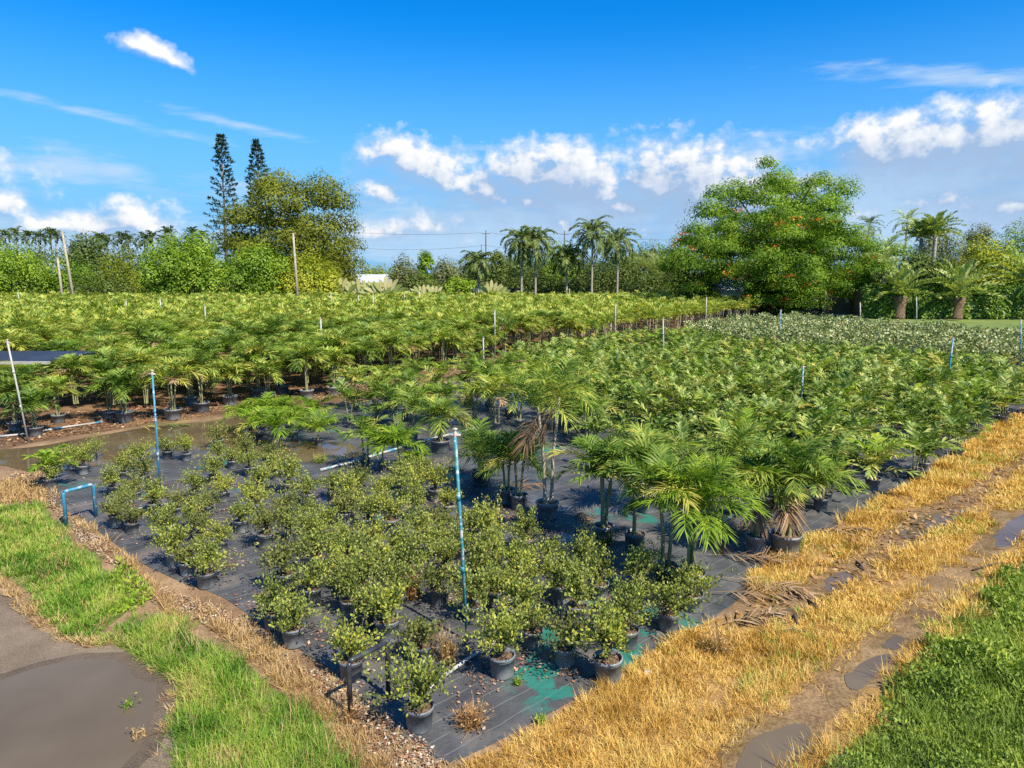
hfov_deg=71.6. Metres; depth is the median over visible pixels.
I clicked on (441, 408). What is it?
potted palm
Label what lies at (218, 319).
potted palm
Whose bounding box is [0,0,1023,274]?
sky
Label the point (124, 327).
potted palm
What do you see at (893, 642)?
puddle
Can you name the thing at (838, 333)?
potted round leaf shrub
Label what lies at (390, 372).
potted palm
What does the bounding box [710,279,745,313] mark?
house
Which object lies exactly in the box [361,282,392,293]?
paddle leaf plant
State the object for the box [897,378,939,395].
potted fishtail plant
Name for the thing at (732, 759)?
mud patch
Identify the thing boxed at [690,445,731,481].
potted fishtail plant
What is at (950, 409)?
potted fishtail plant
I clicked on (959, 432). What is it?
potted fishtail plant
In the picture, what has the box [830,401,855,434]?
potted fishtail plant
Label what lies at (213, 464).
potted shrub
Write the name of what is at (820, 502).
potted fishtail plant
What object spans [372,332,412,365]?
potted palm
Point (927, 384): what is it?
potted fishtail plant
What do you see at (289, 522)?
potted shrub
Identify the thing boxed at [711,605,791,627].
fallen frond
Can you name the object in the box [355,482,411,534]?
potted shrub
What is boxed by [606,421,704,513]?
potted palm
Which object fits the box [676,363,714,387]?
potted fishtail plant
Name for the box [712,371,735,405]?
potted fishtail plant
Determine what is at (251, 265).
broadleaf tree
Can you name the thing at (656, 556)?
weed clump
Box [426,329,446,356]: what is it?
potted palm
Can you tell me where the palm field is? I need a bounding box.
[0,290,772,343]
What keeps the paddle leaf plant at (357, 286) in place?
on the field ground at (89, 401)
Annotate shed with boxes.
[355,274,389,287]
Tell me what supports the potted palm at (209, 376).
on the field ground at (89, 401)
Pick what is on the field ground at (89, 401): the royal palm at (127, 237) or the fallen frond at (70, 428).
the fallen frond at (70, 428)
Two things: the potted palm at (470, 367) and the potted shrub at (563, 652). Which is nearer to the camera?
the potted shrub at (563, 652)
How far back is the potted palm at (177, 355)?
34.47 m
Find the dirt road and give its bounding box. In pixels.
[0,591,174,767]
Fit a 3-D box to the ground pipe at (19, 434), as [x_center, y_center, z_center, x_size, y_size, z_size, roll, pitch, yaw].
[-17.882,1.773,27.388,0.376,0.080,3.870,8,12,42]
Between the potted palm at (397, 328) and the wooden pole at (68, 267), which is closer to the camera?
the potted palm at (397, 328)
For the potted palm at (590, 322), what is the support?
on the field ground at (89, 401)
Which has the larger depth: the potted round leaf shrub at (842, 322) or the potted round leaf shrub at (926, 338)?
the potted round leaf shrub at (842, 322)
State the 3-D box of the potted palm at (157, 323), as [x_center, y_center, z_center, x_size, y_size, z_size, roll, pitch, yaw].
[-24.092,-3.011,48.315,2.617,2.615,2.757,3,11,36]
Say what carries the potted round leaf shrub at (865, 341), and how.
on the weed mat
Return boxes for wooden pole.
[57,258,62,295]
[61,231,73,294]
[292,233,298,295]
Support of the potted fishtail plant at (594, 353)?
on the weed mat
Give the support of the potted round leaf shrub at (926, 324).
on the weed mat
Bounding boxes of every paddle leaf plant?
[199,276,223,292]
[219,283,238,292]
[224,282,240,293]
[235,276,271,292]
[325,277,361,293]
[332,282,364,295]
[338,278,382,293]
[351,281,385,294]
[359,276,411,293]
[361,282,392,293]
[406,284,438,296]
[416,285,444,294]
[472,280,509,293]
[484,285,511,293]
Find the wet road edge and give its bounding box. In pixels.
[0,652,176,767]
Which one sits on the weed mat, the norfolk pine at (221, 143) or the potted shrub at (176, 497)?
the potted shrub at (176, 497)
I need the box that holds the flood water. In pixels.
[0,417,361,473]
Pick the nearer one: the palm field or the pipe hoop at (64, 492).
the pipe hoop at (64, 492)
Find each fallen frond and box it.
[62,425,95,433]
[125,419,189,429]
[495,479,542,489]
[573,510,594,523]
[706,522,750,537]
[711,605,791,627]
[717,576,820,601]
[719,583,799,605]
[723,550,793,567]
[727,516,780,527]
[736,545,803,562]
[753,576,809,600]
[805,521,877,535]
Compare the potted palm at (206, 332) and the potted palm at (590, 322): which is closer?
the potted palm at (206, 332)
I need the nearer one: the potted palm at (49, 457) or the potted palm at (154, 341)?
the potted palm at (49, 457)
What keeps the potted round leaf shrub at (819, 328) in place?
on the weed mat
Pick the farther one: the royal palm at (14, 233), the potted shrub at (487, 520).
the royal palm at (14, 233)
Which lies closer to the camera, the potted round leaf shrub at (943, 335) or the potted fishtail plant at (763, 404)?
the potted fishtail plant at (763, 404)
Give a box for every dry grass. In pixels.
[0,473,420,767]
[0,567,179,761]
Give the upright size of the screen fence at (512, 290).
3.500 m
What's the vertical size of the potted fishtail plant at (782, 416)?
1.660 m
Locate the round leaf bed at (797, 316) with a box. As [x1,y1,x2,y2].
[742,311,901,324]
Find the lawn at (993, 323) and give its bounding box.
[790,306,1023,342]
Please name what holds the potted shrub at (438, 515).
on the weed mat
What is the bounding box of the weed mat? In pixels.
[28,334,1023,764]
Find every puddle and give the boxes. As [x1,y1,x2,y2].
[0,659,156,767]
[736,724,810,767]
[759,608,800,627]
[824,572,855,590]
[844,654,891,689]
[881,635,903,649]
[900,510,962,538]
[992,514,1023,546]
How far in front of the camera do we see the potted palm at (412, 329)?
45.09 m
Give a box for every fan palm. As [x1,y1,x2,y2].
[896,216,949,254]
[911,210,966,263]
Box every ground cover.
[794,556,1023,767]
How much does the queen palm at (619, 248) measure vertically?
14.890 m
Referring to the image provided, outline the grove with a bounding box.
[351,263,404,280]
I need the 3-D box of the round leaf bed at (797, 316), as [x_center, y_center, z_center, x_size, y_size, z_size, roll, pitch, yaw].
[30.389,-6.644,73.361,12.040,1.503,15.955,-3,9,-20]
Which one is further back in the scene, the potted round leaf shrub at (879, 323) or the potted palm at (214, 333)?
the potted round leaf shrub at (879, 323)
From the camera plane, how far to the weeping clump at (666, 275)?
137.72 m
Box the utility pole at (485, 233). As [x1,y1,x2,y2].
[482,230,489,262]
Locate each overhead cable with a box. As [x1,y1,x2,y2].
[342,231,466,234]
[351,245,483,249]
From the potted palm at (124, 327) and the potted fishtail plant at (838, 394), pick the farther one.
the potted palm at (124, 327)
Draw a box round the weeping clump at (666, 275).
[622,249,699,291]
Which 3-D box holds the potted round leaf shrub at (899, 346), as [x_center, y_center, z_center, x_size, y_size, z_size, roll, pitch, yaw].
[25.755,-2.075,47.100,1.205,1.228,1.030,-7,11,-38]
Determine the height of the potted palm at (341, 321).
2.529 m
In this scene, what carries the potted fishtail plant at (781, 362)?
on the weed mat
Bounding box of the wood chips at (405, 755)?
[7,471,448,767]
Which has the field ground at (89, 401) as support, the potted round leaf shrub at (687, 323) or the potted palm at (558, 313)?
the potted palm at (558, 313)
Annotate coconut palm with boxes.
[854,215,885,255]
[857,243,914,284]
[861,231,911,289]
[887,208,924,261]
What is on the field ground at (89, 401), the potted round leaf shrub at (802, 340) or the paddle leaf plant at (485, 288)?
the paddle leaf plant at (485, 288)
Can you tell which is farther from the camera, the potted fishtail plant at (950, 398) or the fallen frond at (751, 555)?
the potted fishtail plant at (950, 398)
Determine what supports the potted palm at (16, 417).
on the field ground at (89, 401)
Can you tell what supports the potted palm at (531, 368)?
on the weed mat
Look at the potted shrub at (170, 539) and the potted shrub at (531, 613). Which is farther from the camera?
the potted shrub at (170, 539)
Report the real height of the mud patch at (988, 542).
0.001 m
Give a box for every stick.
[855,560,864,570]
[972,563,998,570]
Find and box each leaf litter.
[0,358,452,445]
[51,474,721,742]
[723,453,1023,627]
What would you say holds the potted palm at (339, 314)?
on the field ground at (89, 401)
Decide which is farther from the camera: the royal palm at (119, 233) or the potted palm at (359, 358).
the royal palm at (119, 233)
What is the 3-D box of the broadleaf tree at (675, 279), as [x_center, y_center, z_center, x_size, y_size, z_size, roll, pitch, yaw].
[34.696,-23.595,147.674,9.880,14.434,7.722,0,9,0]
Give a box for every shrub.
[40,458,68,486]
[57,442,81,470]
[64,442,94,474]
[77,432,109,461]
[92,460,124,496]
[95,489,137,528]
[101,482,138,508]
[109,445,140,480]
[111,501,148,533]
[115,471,150,500]
[119,448,161,486]
[123,436,158,470]
[138,474,179,513]
[138,499,185,545]
[139,521,191,567]
[151,435,178,459]
[156,483,190,516]
[167,531,211,576]
[168,426,192,460]
[172,467,209,500]
[178,483,210,534]
[178,502,222,543]
[185,532,243,589]
[189,519,235,553]
[190,452,226,484]
[191,484,227,516]
[200,419,235,447]
[200,469,240,502]
[206,429,226,463]
[216,445,245,468]
[224,431,255,461]
[226,494,256,533]
[236,440,270,476]
[237,475,296,515]
[245,456,280,490]
[246,490,295,549]
[246,588,329,649]
[249,524,317,592]
[250,569,309,630]
[259,439,281,461]
[261,447,284,479]
[267,439,304,495]
[267,487,301,519]
[274,502,320,541]
[279,468,324,504]
[282,547,341,606]
[283,491,327,517]
[283,507,327,552]
[287,523,345,573]
[303,505,339,540]
[315,545,365,617]
[316,603,386,682]
[319,461,360,501]
[319,510,360,544]
[319,544,358,591]
[326,466,367,513]
[327,512,389,562]
[329,482,369,526]
[336,534,400,597]
[339,457,376,497]
[342,571,398,631]
[344,514,387,552]
[344,579,409,643]
[347,491,382,529]
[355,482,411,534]
[355,638,454,734]
[362,473,396,507]
[362,536,394,581]
[371,544,432,613]
[381,459,424,500]
[383,504,423,564]
[385,527,435,591]
[386,455,419,490]
[387,614,447,666]
[391,464,428,522]
[400,485,436,548]
[403,452,435,486]
[414,559,460,606]
[417,513,466,562]
[420,457,461,501]
[423,534,460,576]
[425,499,457,540]
[427,522,477,562]
[431,484,464,515]
[437,497,486,540]
[437,560,497,624]
[449,592,526,680]
[464,523,511,591]
[466,479,507,557]
[475,523,509,568]
[480,563,513,606]
[487,526,553,585]
[488,556,552,625]
[498,502,543,548]
[503,538,545,595]
[504,593,560,649]
[525,535,572,575]
[532,547,585,604]
[534,604,593,667]
[551,541,600,624]
[564,585,633,684]
[565,511,606,579]
[579,541,617,600]
[585,574,650,651]
[609,557,669,625]
[620,533,666,597]
[641,576,703,632]
[662,556,735,613]
[683,320,695,326]
[701,323,715,331]
[707,318,721,331]
[711,321,726,332]
[711,327,724,336]
[724,313,734,321]
[724,326,738,341]
[729,313,741,321]
[734,317,747,324]
[734,323,749,339]
[739,319,754,325]
[744,324,757,339]
[746,329,762,339]
[749,323,767,337]
[752,316,766,322]
[755,283,804,315]
[755,320,769,329]
[756,329,775,339]
[760,313,773,322]
[770,321,783,329]
[774,329,787,345]
[777,329,799,347]
[778,319,790,324]
[787,328,804,343]
[798,335,811,347]
[799,337,811,343]
[801,322,814,329]
[802,327,815,339]
[803,332,817,339]
[805,319,817,328]
[811,326,822,330]
[813,338,826,347]
[814,331,835,344]
[815,320,832,329]
[815,329,836,344]
[824,326,840,346]
[830,316,842,324]
[830,339,846,351]
[832,335,850,345]
[836,330,857,346]
[838,317,851,328]
[840,326,859,336]
[844,318,856,327]
[846,324,861,343]
[850,324,869,331]
[851,336,865,351]
[852,333,872,347]
[856,319,869,330]
[859,329,876,335]
[859,332,873,337]
[863,324,880,334]
[866,321,882,330]
[870,332,893,356]
[874,329,892,340]
[877,333,894,342]
[881,327,898,334]
[883,321,898,329]
[891,329,913,339]
[892,331,914,350]
[893,343,904,352]
[894,336,915,348]
[900,320,918,332]
[911,331,931,349]
[911,341,931,354]
[912,330,934,340]
[913,322,933,331]
[916,337,937,348]
[917,344,937,354]
[919,324,933,332]
[932,327,951,339]
[933,321,952,330]
[935,319,949,326]
[935,333,961,357]
[936,337,961,357]
[937,332,955,340]
[939,341,959,355]
[949,323,969,330]
[953,327,972,333]
[954,329,976,344]
[956,334,974,342]
[958,337,976,348]
[959,347,979,359]
[962,340,983,352]
[969,330,989,342]
[971,328,990,335]
[971,334,999,358]
[972,325,988,331]
[974,334,989,350]
[979,336,1008,363]
[981,343,1013,358]
[990,327,1012,337]
[997,337,1016,346]
[998,333,1018,343]
[1002,326,1018,334]
[1004,338,1023,349]
[1008,347,1021,364]
[1008,349,1023,364]
[1009,345,1023,364]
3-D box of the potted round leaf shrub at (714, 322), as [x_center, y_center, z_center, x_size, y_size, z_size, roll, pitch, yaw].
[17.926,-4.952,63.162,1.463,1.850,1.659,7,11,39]
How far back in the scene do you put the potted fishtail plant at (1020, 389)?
30.06 m
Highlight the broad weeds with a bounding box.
[93,556,153,614]
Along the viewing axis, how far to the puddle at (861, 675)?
10.78 m
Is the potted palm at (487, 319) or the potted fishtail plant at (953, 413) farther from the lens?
the potted palm at (487, 319)
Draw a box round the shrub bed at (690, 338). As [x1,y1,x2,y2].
[500,324,1023,380]
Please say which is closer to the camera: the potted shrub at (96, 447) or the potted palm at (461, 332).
the potted shrub at (96, 447)
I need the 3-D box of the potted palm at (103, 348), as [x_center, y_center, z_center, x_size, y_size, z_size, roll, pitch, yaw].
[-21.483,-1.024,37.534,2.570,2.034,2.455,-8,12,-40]
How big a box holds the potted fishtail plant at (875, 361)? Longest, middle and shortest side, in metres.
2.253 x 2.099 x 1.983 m
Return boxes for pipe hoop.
[61,483,97,526]
[346,641,390,713]
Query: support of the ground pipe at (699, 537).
on the weed mat
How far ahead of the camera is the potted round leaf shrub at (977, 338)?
50.70 m
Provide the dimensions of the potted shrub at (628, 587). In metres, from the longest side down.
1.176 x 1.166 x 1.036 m
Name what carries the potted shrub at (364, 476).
on the weed mat
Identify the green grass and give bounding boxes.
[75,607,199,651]
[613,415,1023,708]
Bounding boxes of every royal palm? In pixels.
[0,227,18,269]
[6,226,25,249]
[17,230,36,286]
[28,230,48,265]
[39,227,59,266]
[43,228,64,259]
[90,231,110,245]
[97,234,117,255]
[111,230,130,255]
[116,233,138,274]
[133,231,155,251]
[141,230,161,269]
[158,225,179,242]
[181,226,203,240]
[198,230,211,242]
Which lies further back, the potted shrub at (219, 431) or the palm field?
the palm field
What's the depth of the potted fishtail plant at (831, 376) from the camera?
33.67 m
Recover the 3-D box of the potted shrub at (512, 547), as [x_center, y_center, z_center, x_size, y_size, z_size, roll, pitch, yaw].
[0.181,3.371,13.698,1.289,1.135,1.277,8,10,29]
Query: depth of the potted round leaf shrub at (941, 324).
60.41 m
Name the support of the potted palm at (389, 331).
on the field ground at (89, 401)
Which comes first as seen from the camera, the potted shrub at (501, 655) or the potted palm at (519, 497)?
the potted shrub at (501, 655)
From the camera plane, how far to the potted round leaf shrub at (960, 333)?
50.38 m
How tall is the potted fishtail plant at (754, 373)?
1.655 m
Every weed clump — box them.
[118,692,140,709]
[187,597,219,618]
[309,452,330,463]
[337,700,364,724]
[400,563,426,601]
[415,618,442,655]
[432,621,466,666]
[450,689,496,738]
[513,675,526,685]
[532,708,551,725]
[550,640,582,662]
[590,524,620,545]
[651,553,679,567]
[692,619,735,658]
[792,524,813,551]
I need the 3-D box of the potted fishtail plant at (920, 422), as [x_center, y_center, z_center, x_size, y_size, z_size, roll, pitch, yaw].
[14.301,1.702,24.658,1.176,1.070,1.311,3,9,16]
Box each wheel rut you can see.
[723,472,1012,630]
[775,540,1005,735]
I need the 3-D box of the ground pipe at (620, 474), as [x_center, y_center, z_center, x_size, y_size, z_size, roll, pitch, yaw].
[3.483,2.933,19.911,0.997,0.070,7.292,-4,10,-22]
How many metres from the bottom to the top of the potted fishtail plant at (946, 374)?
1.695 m
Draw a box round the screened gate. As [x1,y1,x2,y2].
[823,291,853,315]
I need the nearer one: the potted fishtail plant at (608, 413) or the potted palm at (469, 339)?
the potted fishtail plant at (608, 413)
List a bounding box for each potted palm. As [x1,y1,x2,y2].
[0,324,16,329]
[0,327,46,366]
[0,328,45,364]
[0,359,12,376]
[0,365,46,412]
[0,374,39,430]
[0,383,33,419]
[1,362,54,388]
[1,385,63,436]
[6,324,46,339]
[8,318,45,329]
[19,443,78,487]
[22,339,61,374]
[22,340,52,373]
[24,323,69,367]
[31,374,85,422]
[34,315,79,334]
[40,338,87,378]
[44,334,91,347]
[44,353,96,403]
[45,354,96,396]
[61,322,91,336]
[63,318,101,330]
[78,335,128,355]
[78,371,139,419]
[79,358,126,398]
[83,329,110,338]
[83,331,128,347]
[84,345,133,365]
[88,324,121,334]
[88,346,121,364]
[89,349,129,372]
[93,367,159,422]
[94,370,132,404]
[112,319,141,334]
[114,319,152,336]
[115,341,150,349]
[117,323,165,349]
[118,353,160,388]
[119,345,167,370]
[123,366,172,403]
[124,334,149,344]
[127,363,166,398]
[130,322,175,353]
[134,330,178,362]
[139,355,208,419]
[142,320,169,326]
[152,337,192,359]
[159,315,192,331]
[160,351,195,386]
[161,314,198,331]
[162,323,189,336]
[164,347,208,392]
[170,347,231,412]
[171,329,197,339]
[173,334,208,347]
[175,359,207,404]
[177,346,228,382]
[183,318,213,331]
[183,338,230,387]
[184,336,226,359]
[190,316,210,330]
[192,329,212,337]
[193,362,223,392]
[197,322,230,331]
[198,326,221,331]
[200,328,237,359]
[205,317,231,322]
[206,355,255,404]
[207,326,254,377]
[210,332,248,359]
[220,400,269,432]
[221,316,246,329]
[224,312,247,318]
[227,339,251,382]
[227,348,269,387]
[227,405,287,440]
[228,313,263,322]
[229,319,273,339]
[231,336,284,397]
[236,391,288,430]
[241,337,262,370]
[241,406,303,448]
[243,356,289,400]
[245,320,270,328]
[250,315,274,323]
[253,322,288,341]
[257,394,303,427]
[261,346,302,393]
[262,313,288,339]
[263,342,277,379]
[263,401,327,437]
[270,331,301,371]
[271,339,302,375]
[274,324,292,340]
[277,320,313,337]
[277,341,329,398]
[279,331,309,340]
[280,339,324,378]
[283,406,347,446]
[286,309,314,319]
[286,347,327,382]
[287,393,340,430]
[293,332,311,342]
[298,331,320,370]
[300,314,325,323]
[301,335,338,375]
[302,325,319,333]
[302,326,350,377]
[306,320,325,328]
[306,327,328,352]
[309,328,362,384]
[311,345,355,395]
[315,309,340,322]
[316,321,339,329]
[318,379,371,427]
[325,364,373,409]
[326,311,355,321]
[326,316,353,327]
[334,327,357,362]
[336,341,354,370]
[336,412,389,466]
[342,317,361,328]
[342,338,379,368]
[344,330,360,364]
[345,321,385,355]
[346,335,385,383]
[346,422,413,471]
[348,334,387,372]
[351,314,387,329]
[351,375,401,424]
[355,313,370,320]
[356,363,408,413]
[359,321,389,361]
[362,424,428,465]
[365,330,410,379]
[365,381,416,426]
[366,363,395,399]
[369,313,390,321]
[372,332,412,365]
[379,329,401,364]
[379,368,425,417]
[381,320,407,348]
[381,380,442,442]
[386,336,420,375]
[387,312,410,320]
[388,323,419,361]
[392,357,426,386]
[393,357,450,402]
[394,448,431,473]
[396,330,431,370]
[399,327,429,363]
[406,321,437,358]
[407,316,432,323]
[408,313,424,319]
[409,394,473,453]
[410,378,456,422]
[411,356,468,398]
[414,332,445,362]
[424,378,472,427]
[425,323,458,357]
[426,327,467,365]
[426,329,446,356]
[436,333,472,365]
[444,316,467,324]
[444,325,458,354]
[446,313,471,319]
[446,359,483,406]
[447,318,474,351]
[449,320,479,354]
[450,336,482,363]
[450,416,508,486]
[452,376,496,423]
[454,350,494,381]
[456,329,473,355]
[458,423,541,504]
[460,357,511,409]
[464,314,493,349]
[465,373,523,430]
[468,323,488,351]
[472,332,497,359]
[474,315,499,349]
[474,356,611,520]
[477,325,507,357]
[479,435,555,510]
[482,312,505,345]
[483,349,526,392]
[486,365,529,415]
[489,316,522,355]
[490,367,549,427]
[501,312,519,341]
[501,322,528,344]
[505,313,535,349]
[507,357,555,404]
[508,366,566,419]
[521,314,543,347]
[529,310,555,341]
[530,319,554,344]
[533,310,563,339]
[536,372,600,429]
[541,315,562,341]
[543,426,656,543]
[545,356,595,391]
[546,310,570,341]
[552,314,587,343]
[554,373,603,418]
[555,312,579,337]
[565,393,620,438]
[567,321,590,338]
[583,319,600,335]
[587,430,688,551]
[603,442,738,586]
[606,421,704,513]
[615,451,772,588]
[687,413,777,516]
[717,444,811,554]
[733,433,867,555]
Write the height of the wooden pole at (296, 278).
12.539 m
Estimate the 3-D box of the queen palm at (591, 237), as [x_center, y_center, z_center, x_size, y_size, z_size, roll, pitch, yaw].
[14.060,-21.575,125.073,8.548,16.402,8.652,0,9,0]
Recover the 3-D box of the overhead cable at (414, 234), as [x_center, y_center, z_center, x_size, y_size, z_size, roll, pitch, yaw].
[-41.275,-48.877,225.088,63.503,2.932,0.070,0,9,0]
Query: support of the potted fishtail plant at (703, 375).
on the weed mat
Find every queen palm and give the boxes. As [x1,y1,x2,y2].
[458,250,494,292]
[499,226,542,293]
[514,224,558,294]
[549,243,585,294]
[567,215,616,293]
[599,226,641,292]
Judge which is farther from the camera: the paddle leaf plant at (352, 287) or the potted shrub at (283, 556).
the paddle leaf plant at (352, 287)
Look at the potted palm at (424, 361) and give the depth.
33.02 m
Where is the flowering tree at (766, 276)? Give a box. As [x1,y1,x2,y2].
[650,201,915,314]
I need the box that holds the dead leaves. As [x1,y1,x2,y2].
[126,724,149,739]
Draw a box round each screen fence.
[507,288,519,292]
[804,297,822,316]
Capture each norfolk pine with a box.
[202,133,245,261]
[243,138,274,241]
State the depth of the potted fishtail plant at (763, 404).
26.97 m
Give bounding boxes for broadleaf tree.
[0,239,76,293]
[0,243,16,284]
[13,237,73,289]
[39,257,108,293]
[59,231,115,278]
[60,245,118,284]
[91,246,150,293]
[103,240,158,284]
[131,226,240,294]
[209,166,368,290]
[213,235,294,295]
[271,247,344,295]
[325,242,365,281]
[386,250,423,291]
[400,274,442,294]
[415,249,436,283]
[429,254,464,293]
[442,274,476,293]
[453,257,487,292]
[479,254,550,293]
[485,248,509,288]
[493,256,543,294]
[528,245,596,293]
[537,237,582,293]
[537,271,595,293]
[565,255,615,294]
[581,251,633,294]
[605,253,646,292]
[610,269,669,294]
[621,241,680,286]
[632,239,668,291]
[657,235,695,291]
[666,250,721,297]
[682,155,864,311]
[744,259,786,312]
[822,254,876,311]
[843,246,895,291]
[895,247,942,285]
[909,224,965,265]
[917,253,973,285]
[943,231,1022,286]
[955,220,998,265]
[982,217,1023,282]
[1007,245,1023,282]
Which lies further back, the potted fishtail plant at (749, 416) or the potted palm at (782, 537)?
the potted fishtail plant at (749, 416)
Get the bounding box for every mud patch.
[717,715,831,767]
[743,570,860,624]
[826,689,856,706]
[844,632,918,684]
[883,502,977,541]
[978,506,1023,550]
[993,457,1023,476]
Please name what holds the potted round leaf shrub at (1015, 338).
on the weed mat
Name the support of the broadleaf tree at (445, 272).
on the ground at (390, 277)
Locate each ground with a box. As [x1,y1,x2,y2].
[0,309,790,448]
[0,338,755,767]
[0,504,138,643]
[14,275,848,293]
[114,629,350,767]
[457,410,1023,767]
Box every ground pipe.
[0,421,102,436]
[319,430,462,470]
[430,641,498,688]
[562,458,702,533]
[697,514,734,541]
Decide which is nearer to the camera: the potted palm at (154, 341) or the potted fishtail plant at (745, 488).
the potted fishtail plant at (745, 488)
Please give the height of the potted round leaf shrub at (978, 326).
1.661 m
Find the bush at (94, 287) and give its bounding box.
[69,265,136,294]
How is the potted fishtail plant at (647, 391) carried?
on the weed mat
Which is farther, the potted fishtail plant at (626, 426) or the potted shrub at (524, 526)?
the potted fishtail plant at (626, 426)
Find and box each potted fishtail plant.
[520,351,547,377]
[534,347,566,359]
[535,350,567,380]
[539,355,554,366]
[555,393,615,433]
[557,348,580,363]
[559,399,579,427]
[567,404,615,442]
[575,359,602,381]
[576,357,607,383]
[577,349,607,368]
[578,356,595,366]
[580,373,612,398]
[583,364,609,398]
[586,368,629,404]
[587,349,616,367]
[591,373,636,412]
[593,364,625,393]
[595,404,617,428]
[595,410,641,440]
[596,348,637,373]
[601,388,628,423]
[602,345,634,373]
[604,379,639,419]
[606,360,628,374]
[608,410,665,458]
[614,351,650,380]
[614,379,668,423]
[616,357,660,382]
[616,364,634,377]
[616,394,655,425]
[619,358,659,379]
[624,399,686,434]
[627,371,667,399]
[627,379,663,414]
[628,343,654,362]
[635,377,677,417]
[638,393,678,423]
[642,365,677,397]
[644,352,668,366]
[649,351,681,371]
[649,393,684,422]
[651,367,691,402]
[651,372,702,417]
[655,358,689,378]
[662,423,705,456]
[663,421,711,470]
[664,382,721,422]
[664,415,704,447]
[665,356,689,375]
[666,347,694,361]
[666,404,698,422]
[667,376,712,413]
[674,352,717,370]
[675,358,701,388]
[675,407,713,447]
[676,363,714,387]
[677,387,714,421]
[679,368,719,387]
[686,386,725,434]
[687,408,734,452]
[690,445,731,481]
[692,426,720,453]
[693,358,723,373]
[693,394,743,436]
[696,366,737,409]
[696,380,726,401]
[697,383,725,412]
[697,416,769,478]
[698,353,720,372]
[702,403,721,428]
[704,361,734,378]
[706,360,731,369]
[708,405,781,437]
[710,375,754,403]
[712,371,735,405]
[712,373,768,407]
[722,353,746,373]
[722,398,760,421]
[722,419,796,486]
[723,411,777,428]
[725,451,764,499]
[726,364,750,382]
[733,360,770,376]
[735,394,759,412]
[736,376,784,400]
[737,349,777,369]
[737,353,751,364]
[737,372,786,400]
[738,371,768,384]
[742,363,767,381]
[744,363,773,378]
[746,411,777,445]
[747,395,781,419]
[749,392,794,433]
[752,394,764,418]
[754,397,802,427]
[757,357,783,375]
[757,359,807,397]
[759,409,805,445]
[759,425,792,445]
[761,365,800,396]
[763,356,787,373]
[763,372,807,397]
[766,356,790,366]
[770,387,796,401]
[772,363,815,403]
[775,406,853,460]
[776,396,795,410]
[778,405,860,453]
[783,348,819,379]
[784,390,818,419]
[787,362,827,398]
[788,395,813,423]
[789,377,812,396]
[791,438,838,488]
[796,390,859,423]
[797,353,838,375]
[799,362,828,377]
[801,362,849,385]
[801,404,845,442]
[801,448,867,510]
[802,377,847,408]
[804,390,845,429]
[806,351,839,369]
[809,386,850,406]
[812,430,871,488]
[817,365,874,414]
[818,456,859,500]
[822,378,862,412]
[823,415,870,444]
[825,356,868,374]
[825,412,878,452]
[827,388,887,439]
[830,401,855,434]
[833,355,872,389]
[833,361,872,383]
[833,440,864,469]
[841,428,926,490]
[845,389,886,421]
[847,379,890,416]
[852,366,883,387]
[853,357,901,397]
[853,372,891,400]
[853,408,893,444]
[854,373,894,413]
[854,425,897,456]
[858,423,907,469]
[864,359,885,370]
[869,399,921,436]
[873,398,911,432]
[876,370,912,394]
[876,390,921,424]
[878,367,913,399]
[878,420,968,479]
[879,355,921,370]
[883,370,916,384]
[884,390,915,402]
[888,365,915,383]
[889,388,937,421]
[890,361,913,375]
[890,400,938,436]
[892,417,959,472]
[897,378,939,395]
[899,386,949,420]
[901,362,940,383]
[904,395,944,430]
[905,374,937,394]
[905,417,940,434]
[907,358,933,379]
[924,365,960,400]
[926,390,969,427]
[929,400,987,439]
[929,404,980,445]
[930,385,960,397]
[931,363,963,383]
[931,377,957,385]
[932,360,964,380]
[933,403,971,434]
[934,381,978,405]
[936,410,992,455]
[943,374,1007,398]
[945,380,1002,418]
[951,386,1003,426]
[952,377,992,393]
[959,374,986,398]
[962,399,999,434]
[971,366,1003,382]
[982,377,1023,422]
[983,373,1023,418]
[985,372,1016,405]
[986,381,1023,409]
[994,367,1023,401]
[1002,368,1022,382]
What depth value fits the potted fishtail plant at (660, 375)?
33.63 m
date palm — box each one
[866,260,945,318]
[918,258,1010,319]
[982,246,1023,285]
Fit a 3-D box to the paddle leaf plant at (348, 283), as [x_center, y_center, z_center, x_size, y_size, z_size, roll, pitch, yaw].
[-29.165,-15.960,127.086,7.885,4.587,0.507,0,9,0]
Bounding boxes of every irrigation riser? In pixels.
[5,339,28,441]
[148,370,160,495]
[449,427,468,641]
[493,310,495,357]
[614,303,616,331]
[662,319,664,348]
[801,364,805,396]
[949,337,954,367]
[1019,319,1021,366]
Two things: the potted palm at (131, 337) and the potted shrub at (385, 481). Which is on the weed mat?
the potted shrub at (385, 481)
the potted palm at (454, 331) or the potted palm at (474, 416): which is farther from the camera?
the potted palm at (454, 331)
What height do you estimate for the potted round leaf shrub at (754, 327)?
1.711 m
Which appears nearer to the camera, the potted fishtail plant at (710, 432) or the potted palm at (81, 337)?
the potted fishtail plant at (710, 432)
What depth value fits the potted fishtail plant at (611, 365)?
35.46 m
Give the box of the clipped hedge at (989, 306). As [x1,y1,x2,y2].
[852,280,1023,319]
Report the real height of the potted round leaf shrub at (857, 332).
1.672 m
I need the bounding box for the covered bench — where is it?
[0,351,97,405]

